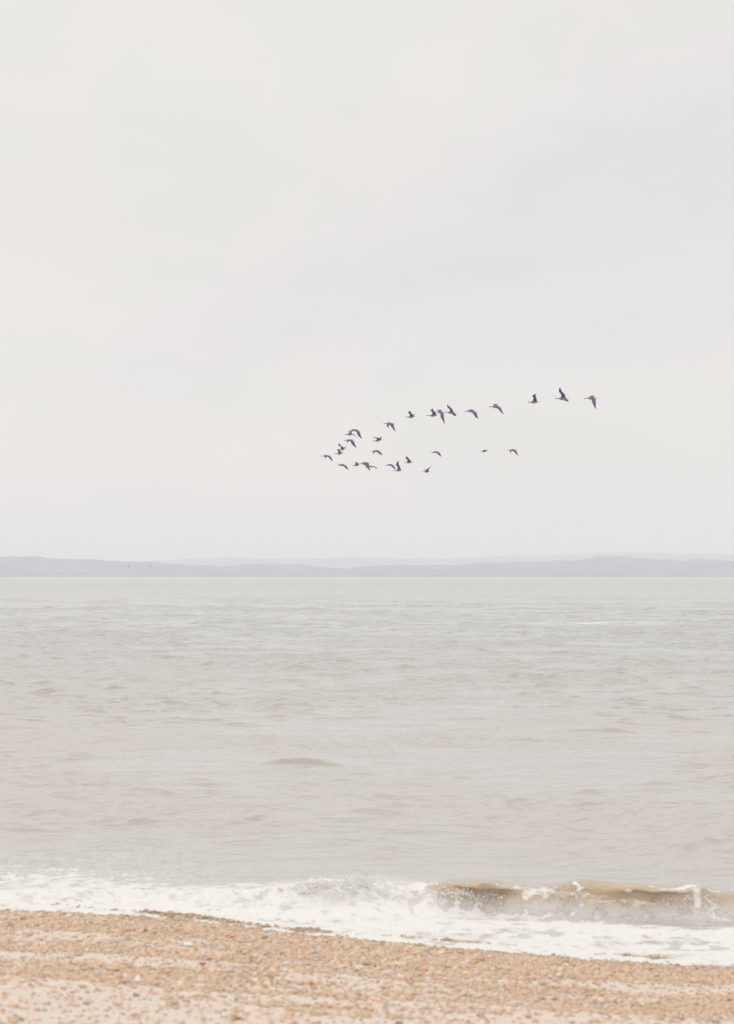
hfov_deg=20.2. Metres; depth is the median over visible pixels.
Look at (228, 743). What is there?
sea water
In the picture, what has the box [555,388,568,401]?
goose
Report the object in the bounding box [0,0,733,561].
sky
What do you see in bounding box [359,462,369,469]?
goose
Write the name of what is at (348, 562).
hills
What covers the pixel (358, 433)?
goose
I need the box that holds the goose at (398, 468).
[393,461,401,471]
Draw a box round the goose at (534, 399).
[528,393,537,403]
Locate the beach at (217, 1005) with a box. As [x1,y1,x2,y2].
[0,912,733,1023]
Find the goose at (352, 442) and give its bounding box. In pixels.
[344,439,356,447]
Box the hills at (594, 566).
[0,556,733,576]
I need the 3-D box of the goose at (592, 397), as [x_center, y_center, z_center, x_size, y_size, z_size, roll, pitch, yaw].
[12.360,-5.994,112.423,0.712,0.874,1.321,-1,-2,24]
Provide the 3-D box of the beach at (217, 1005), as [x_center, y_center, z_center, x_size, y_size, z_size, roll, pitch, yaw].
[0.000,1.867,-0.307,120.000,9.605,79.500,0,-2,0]
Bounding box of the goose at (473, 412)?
[465,409,477,417]
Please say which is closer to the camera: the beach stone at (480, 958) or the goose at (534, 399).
the beach stone at (480, 958)
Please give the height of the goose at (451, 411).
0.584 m
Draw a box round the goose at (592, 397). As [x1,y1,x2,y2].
[584,395,596,408]
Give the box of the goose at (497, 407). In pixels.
[489,404,503,413]
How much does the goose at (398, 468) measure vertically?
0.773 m
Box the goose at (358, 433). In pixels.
[350,429,361,437]
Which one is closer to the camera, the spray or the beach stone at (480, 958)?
the beach stone at (480, 958)
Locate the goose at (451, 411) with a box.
[445,405,456,416]
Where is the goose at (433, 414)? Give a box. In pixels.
[426,409,438,416]
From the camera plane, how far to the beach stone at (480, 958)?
20.22 m
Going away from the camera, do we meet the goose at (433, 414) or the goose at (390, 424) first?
the goose at (433, 414)
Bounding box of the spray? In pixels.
[63,863,732,907]
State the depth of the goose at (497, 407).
112.13 m
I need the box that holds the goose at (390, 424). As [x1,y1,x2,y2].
[384,422,395,431]
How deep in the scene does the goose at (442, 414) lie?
144.86 m
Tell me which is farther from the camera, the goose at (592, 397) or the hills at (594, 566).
the hills at (594, 566)
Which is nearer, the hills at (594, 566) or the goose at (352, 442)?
the goose at (352, 442)
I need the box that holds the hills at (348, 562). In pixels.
[148,552,733,568]
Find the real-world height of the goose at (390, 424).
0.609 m
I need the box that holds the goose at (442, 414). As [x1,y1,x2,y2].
[435,410,444,423]
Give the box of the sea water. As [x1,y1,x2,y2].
[0,577,733,966]
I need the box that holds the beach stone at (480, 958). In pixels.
[475,957,484,960]

